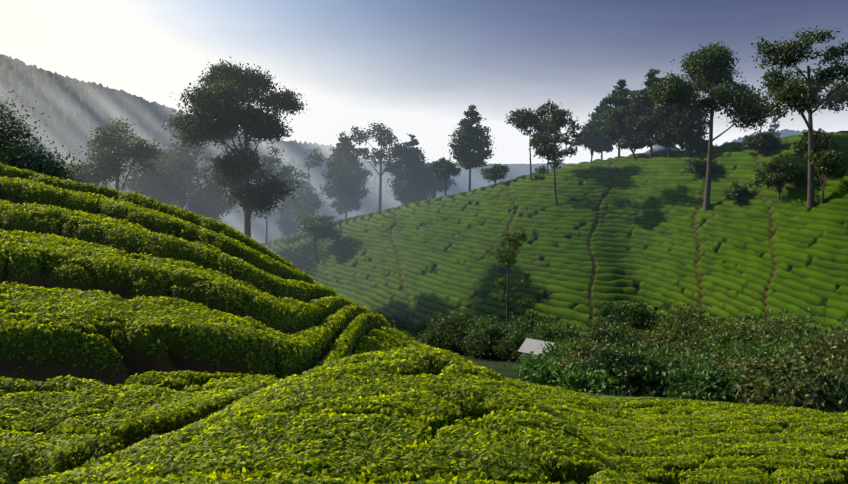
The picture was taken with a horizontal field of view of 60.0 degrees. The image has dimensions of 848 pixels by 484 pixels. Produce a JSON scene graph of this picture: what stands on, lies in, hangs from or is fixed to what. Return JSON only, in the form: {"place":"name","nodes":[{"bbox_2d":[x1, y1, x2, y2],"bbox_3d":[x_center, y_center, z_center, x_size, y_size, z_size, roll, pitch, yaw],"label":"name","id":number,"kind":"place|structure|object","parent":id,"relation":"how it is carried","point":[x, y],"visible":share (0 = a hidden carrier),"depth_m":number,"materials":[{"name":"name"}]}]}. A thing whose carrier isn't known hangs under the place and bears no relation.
{"place":"outdoors","nodes":[
{"label":"outdoors","id":0,"kind":"place"},
{"bbox_2d":[0,54,847,483],"bbox_3d":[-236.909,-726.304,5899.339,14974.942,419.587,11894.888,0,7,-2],"label":"terrain","id":1,"kind":"structure","parent":0,"point":[642,228],"depth_m":97.00,"materials":[{"name":"green plant"}]},
{"bbox_2d":[0,91,55,166],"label":"tree","id":2,"kind":"object","parent":1,"relation":"on","point":[5,138],"visible":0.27,"depth_m":80.51,"materials":[{"name":"green plant"}]},
{"bbox_2d":[0,136,93,182],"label":"bush","id":3,"kind":"object","parent":1,"relation":"on","point":[36,164],"visible":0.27,"depth_m":76.96,"materials":[{"name":"green plant"}]},
{"bbox_2d":[62,118,165,192],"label":"tree","id":4,"kind":"object","parent":1,"relation":"on","point":[113,152],"visible":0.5,"depth_m":117.40,"materials":[{"name":"green plant"}]},
{"bbox_2d":[109,150,210,209],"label":"tree","id":5,"kind":"object","parent":1,"relation":"on","point":[168,183],"visible":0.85,"depth_m":150.54,"materials":[{"name":"green plant"}]},
{"bbox_2d":[130,137,217,208],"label":"tree","id":6,"kind":"object","parent":1,"relation":"on","point":[192,157],"visible":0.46,"depth_m":157.73,"materials":[{"name":"green plant"}]},
{"bbox_2d":[180,175,239,221],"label":"tree","id":7,"kind":"object","parent":1,"relation":"on","point":[211,206],"visible":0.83,"depth_m":155.63,"materials":[{"name":"green plant"}]},
{"bbox_2d":[156,57,309,237],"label":"tree","id":8,"kind":"object","parent":1,"relation":"on","point":[218,115],"visible":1,"depth_m":112.03,"materials":[{"name":"green plant"}]},
{"bbox_2d":[239,145,307,244],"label":"tree","id":9,"kind":"object","parent":1,"relation":"on","point":[268,167],"visible":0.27,"depth_m":170.01,"materials":[{"name":"green plant"}]},
{"bbox_2d":[274,173,303,236],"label":"tree","id":10,"kind":"object","parent":1,"relation":"on","point":[287,222],"visible":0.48,"depth_m":210.01,"materials":[{"name":"green plant"}]},
{"bbox_2d":[286,147,326,222],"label":"tree","id":11,"kind":"object","parent":1,"relation":"on","point":[309,202],"visible":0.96,"depth_m":200.37,"materials":[{"name":"green plant"}]},
{"bbox_2d":[294,211,345,258],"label":"tree","id":12,"kind":"object","parent":1,"relation":"on","point":[319,227],"visible":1,"depth_m":141.12,"materials":[{"name":"green plant"}]},
{"bbox_2d":[319,131,372,218],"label":"tree","id":13,"kind":"object","parent":1,"relation":"on","point":[345,191],"visible":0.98,"depth_m":195.58,"materials":[{"name":"green plant"}]},
{"bbox_2d":[345,121,407,210],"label":"tree","id":14,"kind":"object","parent":1,"relation":"on","point":[385,138],"visible":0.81,"depth_m":194.21,"materials":[{"name":"green plant"}]},
{"bbox_2d":[366,305,413,327],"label":"tree","id":15,"kind":"object","parent":1,"relation":"on","point":[374,312],"depth_m":99.76,"materials":[{"name":"green plant"}]},
{"bbox_2d":[373,310,419,334],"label":"bush","id":16,"kind":"object","parent":1,"relation":"on","point":[399,325],"visible":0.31,"depth_m":95.41,"materials":[{"name":"green plant"}]},
{"bbox_2d":[387,134,436,205],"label":"tree","id":17,"kind":"object","parent":1,"relation":"on","point":[408,189],"visible":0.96,"depth_m":186.73,"materials":[{"name":"green plant"}]},
{"bbox_2d":[400,328,425,339],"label":"bush","id":18,"kind":"object","parent":1,"relation":"on","point":[412,335],"visible":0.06,"depth_m":90.06,"materials":[{"name":"green plant"}]},
{"bbox_2d":[0,163,847,483],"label":"tea bushes","id":19,"kind":"object","parent":1,"relation":"on","point":[370,379],"visible":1,"depth_m":12.86,"materials":[{"name":"green plant"}]},
{"bbox_2d":[407,316,452,335],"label":"bush","id":20,"kind":"object","parent":1,"relation":"on","point":[423,327],"visible":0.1,"depth_m":92.29,"materials":[{"name":"green plant"}]},
{"bbox_2d":[413,330,456,352],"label":"bush","id":21,"kind":"object","parent":1,"relation":"on","point":[441,337],"visible":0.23,"depth_m":85.25,"materials":[{"name":"green plant"}]},
{"bbox_2d":[414,160,456,198],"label":"tree","id":22,"kind":"object","parent":1,"relation":"on","point":[434,183],"visible":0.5,"depth_m":186.16,"materials":[{"name":"green plant"}]},
{"bbox_2d":[416,328,463,352],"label":"bush","id":23,"kind":"object","parent":1,"relation":"on","point":[441,344],"visible":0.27,"depth_m":84.80,"materials":[{"name":"green plant"}]},
{"bbox_2d":[427,157,460,195],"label":"tree","id":24,"kind":"object","parent":1,"relation":"on","point":[444,168],"visible":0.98,"depth_m":148.12,"materials":[{"name":"green plant"}]},
{"bbox_2d":[420,305,495,353],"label":"bush","id":25,"kind":"object","parent":1,"relation":"on","point":[440,322],"visible":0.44,"depth_m":85.93,"materials":[{"name":"green plant"}]},
{"bbox_2d":[444,314,495,353],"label":"bush","id":26,"kind":"object","parent":1,"relation":"on","point":[463,332],"visible":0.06,"depth_m":85.12,"materials":[{"name":"green plant"}]},
{"bbox_2d":[447,105,495,191],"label":"tree","id":27,"kind":"object","parent":1,"relation":"on","point":[468,140],"visible":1,"depth_m":146.82,"materials":[{"name":"green plant"}]},
{"bbox_2d":[455,327,508,355],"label":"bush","id":28,"kind":"object","parent":1,"relation":"on","point":[482,336],"visible":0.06,"depth_m":81.74,"materials":[{"name":"green plant"}]},
{"bbox_2d":[456,311,526,357],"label":"bush","id":29,"kind":"object","parent":1,"relation":"on","point":[489,329],"visible":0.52,"depth_m":80.07,"materials":[{"name":"green plant"}]},
{"bbox_2d":[479,163,509,185],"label":"tree","id":30,"kind":"object","parent":1,"relation":"on","point":[496,172],"visible":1,"depth_m":131.20,"materials":[{"name":"green plant"}]},
{"bbox_2d":[462,320,532,358],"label":"bush","id":31,"kind":"object","parent":1,"relation":"on","point":[479,357],"visible":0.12,"depth_m":81.02,"materials":[{"name":"green plant"}]},
{"bbox_2d":[485,322,532,362],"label":"bush","id":32,"kind":"object","parent":1,"relation":"on","point":[508,349],"visible":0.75,"depth_m":77.11,"materials":[{"name":"green plant"}]},
{"bbox_2d":[483,225,539,324],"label":"tree","id":33,"kind":"object","parent":1,"relation":"on","point":[509,253],"visible":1,"depth_m":84.07,"materials":[{"name":"green plant"}]},
{"bbox_2d":[504,106,549,179],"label":"tree","id":34,"kind":"object","parent":1,"relation":"on","point":[522,119],"visible":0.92,"depth_m":122.96,"materials":[{"name":"green plant"}]},
{"bbox_2d":[501,309,571,336],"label":"bush","id":35,"kind":"object","parent":1,"relation":"on","point":[529,324],"visible":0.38,"depth_m":83.45,"materials":[{"name":"green plant"}]},
{"bbox_2d":[518,338,555,364],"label":"hut","id":36,"kind":"object","parent":1,"relation":"on","point":[528,346],"visible":0.29,"depth_m":70.22,"materials":[{"name":"grey"}]},
{"bbox_2d":[528,115,569,172],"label":"tree","id":37,"kind":"object","parent":1,"relation":"on","point":[537,128],"visible":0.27,"depth_m":123.07,"materials":[{"name":"green plant"}]},
{"bbox_2d":[524,320,579,341],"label":"bush","id":38,"kind":"object","parent":1,"relation":"on","point":[541,330],"visible":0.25,"depth_m":75.50,"materials":[{"name":"green plant"}]},
{"bbox_2d":[529,99,583,205],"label":"tree","id":39,"kind":"object","parent":1,"relation":"on","point":[557,119],"visible":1,"depth_m":110.52,"materials":[{"name":"green plant"}]},
{"bbox_2d":[532,322,581,340],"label":"bush","id":40,"kind":"object","parent":1,"relation":"on","point":[563,325],"visible":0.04,"depth_m":79.14,"materials":[{"name":"green plant"}]},
{"bbox_2d":[536,338,580,369],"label":"bush","id":41,"kind":"object","parent":1,"relation":"on","point":[555,350],"visible":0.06,"depth_m":59.78,"materials":[{"name":"green plant"}]},
{"bbox_2d":[546,334,579,352],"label":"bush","id":42,"kind":"object","parent":1,"relation":"on","point":[562,343],"visible":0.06,"depth_m":68.83,"materials":[{"name":"green plant"}]},
{"bbox_2d":[545,328,586,345],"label":"bush","id":43,"kind":"object","parent":1,"relation":"on","point":[571,335],"visible":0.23,"depth_m":75.14,"materials":[{"name":"green plant"}]},
{"bbox_2d":[533,351,606,379],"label":"bush","id":44,"kind":"object","parent":1,"relation":"on","point":[572,358],"visible":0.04,"depth_m":49.60,"materials":[{"name":"green plant"}]},
{"bbox_2d":[503,351,637,396],"bbox_3d":[7.293,7.875,38.062,5.461,3.870,6.427,-4,8,-29],"label":"bush","id":45,"kind":"object","parent":1,"relation":"on","point":[585,380],"visible":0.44,"depth_m":37.67,"materials":[{"name":"green plant"}]},
{"bbox_2d":[560,333,620,368],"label":"bush","id":46,"kind":"object","parent":1,"relation":"on","point":[582,349],"visible":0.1,"depth_m":58.02,"materials":[{"name":"green plant"}]},
{"bbox_2d":[571,120,610,161],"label":"tree","id":47,"kind":"object","parent":1,"relation":"on","point":[589,134],"visible":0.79,"depth_m":142.71,"materials":[{"name":"green plant"}]},
{"bbox_2d":[583,100,616,159],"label":"tree","id":48,"kind":"object","parent":1,"relation":"on","point":[603,143],"visible":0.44,"depth_m":143.05,"materials":[{"name":"green plant"}]},
{"bbox_2d":[593,79,635,156],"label":"tree","id":49,"kind":"object","parent":1,"relation":"on","point":[618,98],"visible":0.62,"depth_m":124.85,"materials":[{"name":"green plant"}]},
{"bbox_2d":[576,342,665,396],"bbox_3d":[12.185,8.314,46.027,5.857,3.716,4.768,3,8,25],"label":"bush","id":50,"kind":"object","parent":1,"relation":"on","point":[631,367],"visible":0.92,"depth_m":45.16,"materials":[{"name":"green plant"}]},
{"bbox_2d":[575,315,667,347],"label":"bush","id":51,"kind":"object","parent":1,"relation":"on","point":[606,333],"visible":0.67,"depth_m":64.61,"materials":[{"name":"green plant"}]},
{"bbox_2d":[591,300,654,333],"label":"bush","id":52,"kind":"object","parent":1,"relation":"on","point":[616,316],"visible":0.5,"depth_m":76.38,"materials":[{"name":"green plant"}]},
{"bbox_2d":[584,322,661,334],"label":"bush","id":53,"kind":"object","parent":1,"relation":"on","point":[636,328],"visible":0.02,"depth_m":76.14,"materials":[{"name":"green plant"}]},
{"bbox_2d":[606,89,641,157],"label":"tree","id":54,"kind":"object","parent":1,"relation":"on","point":[619,114],"visible":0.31,"depth_m":120.99,"materials":[{"name":"green plant"}]},
{"bbox_2d":[587,298,665,336],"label":"bush","id":55,"kind":"object","parent":1,"relation":"on","point":[635,312],"visible":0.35,"depth_m":76.61,"materials":[{"name":"green plant"}]},
{"bbox_2d":[611,129,646,152],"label":"tree","id":56,"kind":"object","parent":1,"relation":"on","point":[629,142],"visible":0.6,"depth_m":120.75,"materials":[{"name":"green plant"}]},
{"bbox_2d":[601,338,660,385],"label":"bush","id":57,"kind":"object","parent":1,"relation":"on","point":[638,347],"visible":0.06,"depth_m":57.17,"materials":[{"name":"green plant"}]},
{"bbox_2d":[622,68,662,158],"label":"tree","id":58,"kind":"object","parent":1,"relation":"on","point":[640,112],"visible":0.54,"depth_m":116.34,"materials":[{"name":"green plant"}]},
{"bbox_2d":[637,382,654,395],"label":"bush","id":59,"kind":"object","parent":1,"relation":"on","point":[647,392],"visible":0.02,"depth_m":52.42,"materials":[{"name":"green plant"}]},
{"bbox_2d":[625,334,692,353],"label":"bush","id":60,"kind":"object","parent":1,"relation":"on","point":[659,344],"visible":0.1,"depth_m":61.67,"materials":[{"name":"green plant"}]},
{"bbox_2d":[644,145,678,153],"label":"hill","id":61,"kind":"structure","parent":1,"relation":"on","point":[657,148],"depth_m":141.11,"materials":[{"name":"grey"}]},
{"bbox_2d":[637,327,695,346],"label":"bush","id":62,"kind":"object","parent":1,"relation":"on","point":[659,334],"visible":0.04,"depth_m":68.04,"materials":[{"name":"green plant"}]},
{"bbox_2d":[644,76,693,157],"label":"tree","id":63,"kind":"object","parent":1,"relation":"on","point":[662,137],"visible":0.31,"depth_m":112.74,"materials":[{"name":"green plant"}]},
{"bbox_2d":[647,346,708,397],"bbox_3d":[16.023,8.649,46.236,5.878,3.731,6.250,1,7,6],"label":"bush","id":64,"kind":"object","parent":1,"relation":"on","point":[658,362],"visible":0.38,"depth_m":45.87,"materials":[{"name":"green plant"}]},
{"bbox_2d":[645,342,710,362],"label":"bush","id":65,"kind":"object","parent":1,"relation":"on","point":[669,348],"visible":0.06,"depth_m":53.08,"materials":[{"name":"green plant"}]},
{"bbox_2d":[646,349,709,396],"bbox_3d":[17.007,9.051,48.507,5.272,3.743,4.728,3,8,25],"label":"bush","id":66,"kind":"object","parent":1,"relation":"on","point":[692,356],"visible":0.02,"depth_m":48.27,"materials":[{"name":"green plant"}]},
{"bbox_2d":[643,299,718,341],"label":"bush","id":67,"kind":"object","parent":1,"relation":"on","point":[679,324],"visible":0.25,"depth_m":70.17,"materials":[{"name":"green plant"}]},
{"bbox_2d":[661,327,706,352],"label":"bush","id":68,"kind":"object","parent":1,"relation":"on","point":[684,337],"visible":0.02,"depth_m":66.72,"materials":[{"name":"green plant"}]},
{"bbox_2d":[660,91,709,156],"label":"tree","id":69,"kind":"object","parent":1,"relation":"on","point":[691,130],"visible":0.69,"depth_m":109.12,"materials":[{"name":"green plant"}]},
{"bbox_2d":[676,136,715,153],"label":"tree","id":70,"kind":"object","parent":1,"relation":"on","point":[697,146],"visible":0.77,"depth_m":109.29,"materials":[{"name":"green plant"}]},
{"bbox_2d":[675,345,725,360],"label":"bush","id":71,"kind":"object","parent":1,"relation":"on","point":[718,353],"visible":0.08,"depth_m":55.88,"materials":[{"name":"green plant"}]},
{"bbox_2d":[650,342,753,402],"bbox_3d":[15.087,7.859,38.374,5.387,4.208,5.375,-2,7,-16],"label":"bush","id":72,"kind":"object","parent":1,"relation":"on","point":[699,383],"visible":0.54,"depth_m":38.01,"materials":[{"name":"green plant"}]},
{"bbox_2d":[683,157,720,176],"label":"bush","id":73,"kind":"object","parent":1,"relation":"on","point":[698,167],"visible":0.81,"depth_m":102.58,"materials":[{"name":"green plant"}]},
{"bbox_2d":[666,355,738,398],"bbox_3d":[16.348,8.318,40.625,5.286,3.874,5.718,5,8,34],"label":"bush","id":74,"kind":"object","parent":1,"relation":"on","point":[726,364],"visible":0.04,"depth_m":41.34,"materials":[{"name":"green plant"}]},
{"bbox_2d":[681,313,731,338],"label":"bush","id":75,"kind":"object","parent":1,"relation":"on","point":[710,319],"visible":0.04,"depth_m":68.16,"materials":[{"name":"green plant"}]},
{"bbox_2d":[682,318,744,352],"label":"bush","id":76,"kind":"object","parent":1,"relation":"on","point":[700,332],"visible":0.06,"depth_m":62.77,"materials":[{"name":"green plant"}]},
{"bbox_2d":[698,351,737,365],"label":"bush","id":77,"kind":"object","parent":1,"relation":"on","point":[708,352],"visible":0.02,"depth_m":51.88,"materials":[{"name":"green plant"}]},
{"bbox_2d":[643,41,793,212],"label":"tree","id":78,"kind":"object","parent":1,"relation":"on","point":[704,67],"visible":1,"depth_m":93.48,"materials":[{"name":"green plant"}]},
{"bbox_2d":[695,332,759,359],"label":"bush","id":79,"kind":"object","parent":1,"relation":"on","point":[722,337],"depth_m":58.93,"materials":[{"name":"green plant"}]},
{"bbox_2d":[690,316,768,353],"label":"bush","id":80,"kind":"object","parent":1,"relation":"on","point":[713,330],"visible":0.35,"depth_m":60.52,"materials":[{"name":"green plant"}]},
{"bbox_2d":[721,183,749,201],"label":"bush","id":81,"kind":"object","parent":1,"relation":"on","point":[737,192],"visible":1,"depth_m":92.55,"materials":[{"name":"green plant"}]},
{"bbox_2d":[720,342,753,355],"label":"bush","id":82,"kind":"object","parent":1,"relation":"on","point":[734,348],"depth_m":56.86,"materials":[{"name":"green plant"}]},
{"bbox_2d":[717,357,763,376],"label":"bush","id":83,"kind":"object","parent":1,"relation":"on","point":[733,361],"visible":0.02,"depth_m":40.50,"materials":[{"name":"green plant"}]},
{"bbox_2d":[723,339,761,358],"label":"bush","id":84,"kind":"object","parent":1,"relation":"on","point":[735,346],"visible":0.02,"depth_m":55.47,"materials":[{"name":"green plant"}]},
{"bbox_2d":[719,355,770,370],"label":"bush","id":85,"kind":"object","parent":1,"relation":"on","point":[748,360],"visible":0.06,"depth_m":42.92,"materials":[{"name":"green plant"}]},
{"bbox_2d":[727,345,767,362],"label":"bush","id":86,"kind":"object","parent":1,"relation":"on","point":[743,355],"depth_m":51.43,"materials":[{"name":"green plant"}]},
{"bbox_2d":[737,130,782,153],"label":"tree","id":87,"kind":"object","parent":1,"relation":"on","point":[763,141],"visible":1,"depth_m":98.03,"materials":[{"name":"green plant"}]},
{"bbox_2d":[717,308,803,345],"bbox_3d":[27.838,8.647,60.496,7.798,6.058,7.366,4,8,27],"label":"bush","id":88,"kind":"object","parent":1,"relation":"on","point":[740,328],"visible":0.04,"depth_m":60.34,"materials":[{"name":"green plant"}]},
{"bbox_2d":[746,312,799,340],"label":"bush","id":89,"kind":"object","parent":1,"relation":"on","point":[777,325],"depth_m":58.75,"materials":[{"name":"green plant"}]},
{"bbox_2d":[768,113,780,137],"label":"tree","id":90,"kind":"object","parent":1,"relation":"on","point":[774,126],"visible":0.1,"depth_m":205.32,"materials":[{"name":"green plant"}]},
{"bbox_2d":[728,312,824,343],"bbox_3d":[29.438,9.463,57.199,10.354,7.556,10.822,0,7,-2],"label":"bush","id":91,"kind":"object","parent":1,"relation":"on","point":[751,323],"depth_m":58.91,"materials":[{"name":"green plant"}]},
{"bbox_2d":[747,158,807,200],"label":"tree","id":92,"kind":"object","parent":1,"relation":"on","point":[785,171],"visible":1,"depth_m":85.35,"materials":[{"name":"green plant"}]},
{"bbox_2d":[721,345,847,406],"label":"bush","id":93,"kind":"object","parent":1,"relation":"on","point":[793,368],"visible":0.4,"depth_m":35.30,"materials":[{"name":"green plant"}]},
{"bbox_2d":[722,329,847,372],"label":"bush","id":94,"kind":"object","parent":1,"relation":"on","point":[764,350],"visible":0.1,"depth_m":46.06,"materials":[{"name":"green plant"}]},
{"bbox_2d":[729,359,847,412],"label":"bush","id":95,"kind":"object","parent":1,"relation":"on","point":[752,396],"visible":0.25,"depth_m":34.49,"materials":[{"name":"green plant"}]},
{"bbox_2d":[731,302,847,355],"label":"bush","id":96,"kind":"object","parent":1,"relation":"on","point":[789,324],"visible":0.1,"depth_m":52.42,"materials":[{"name":"green plant"}]},
{"bbox_2d":[745,362,847,413],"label":"bush","id":97,"kind":"object","parent":1,"relation":"on","point":[807,384],"visible":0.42,"depth_m":33.43,"materials":[{"name":"green plant"}]},
{"bbox_2d":[750,26,847,209],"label":"tree","id":98,"kind":"object","parent":1,"relation":"on","point":[793,92],"visible":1,"depth_m":79.56,"materials":[{"name":"green plant"}]},
{"bbox_2d":[760,65,847,112],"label":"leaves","id":99,"kind":"object","parent":98,"relation":"attached to","point":[840,95],"visible":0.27,"depth_m":95.20,"materials":[{"name":"green plant"}]},
{"bbox_2d":[785,328,832,341],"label":"bush","id":100,"kind":"object","parent":1,"relation":"on","point":[812,334],"depth_m":50.59,"materials":[{"name":"green plant"}]},
{"bbox_2d":[773,361,847,407],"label":"bush","id":101,"kind":"object","parent":1,"relation":"on","point":[841,374],"visible":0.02,"depth_m":38.29,"materials":[{"name":"green plant"}]},
{"bbox_2d":[777,327,847,380],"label":"bush","id":102,"kind":"object","parent":1,"relation":"on","point":[833,344],"visible":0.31,"depth_m":42.09,"materials":[{"name":"green plant"}]},
{"bbox_2d":[780,318,847,350],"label":"bush","id":103,"kind":"object","parent":1,"relation":"on","point":[836,330],"depth_m":48.77,"materials":[{"name":"green plant"}]},
{"bbox_2d":[785,330,847,354],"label":"bush","id":104,"kind":"object","parent":1,"relation":"on","point":[801,338],"depth_m":47.69,"materials":[{"name":"green plant"}]},
{"bbox_2d":[793,128,841,161],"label":"tree","id":105,"kind":"object","parent":1,"relation":"on","point":[823,140],"visible":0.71,"depth_m":83.91,"materials":[{"name":"green plant"}]},
{"bbox_2d":[805,147,845,203],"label":"tree","id":106,"kind":"object","parent":1,"relation":"on","point":[826,165],"visible":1,"depth_m":79.65,"materials":[{"name":"green plant"}]},
{"bbox_2d":[0,0,847,163],"bbox_3d":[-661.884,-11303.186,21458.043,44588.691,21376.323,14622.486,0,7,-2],"label":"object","id":107,"kind":"structure","parent":0,"point":[426,73],"depth_m":28334.62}
]}

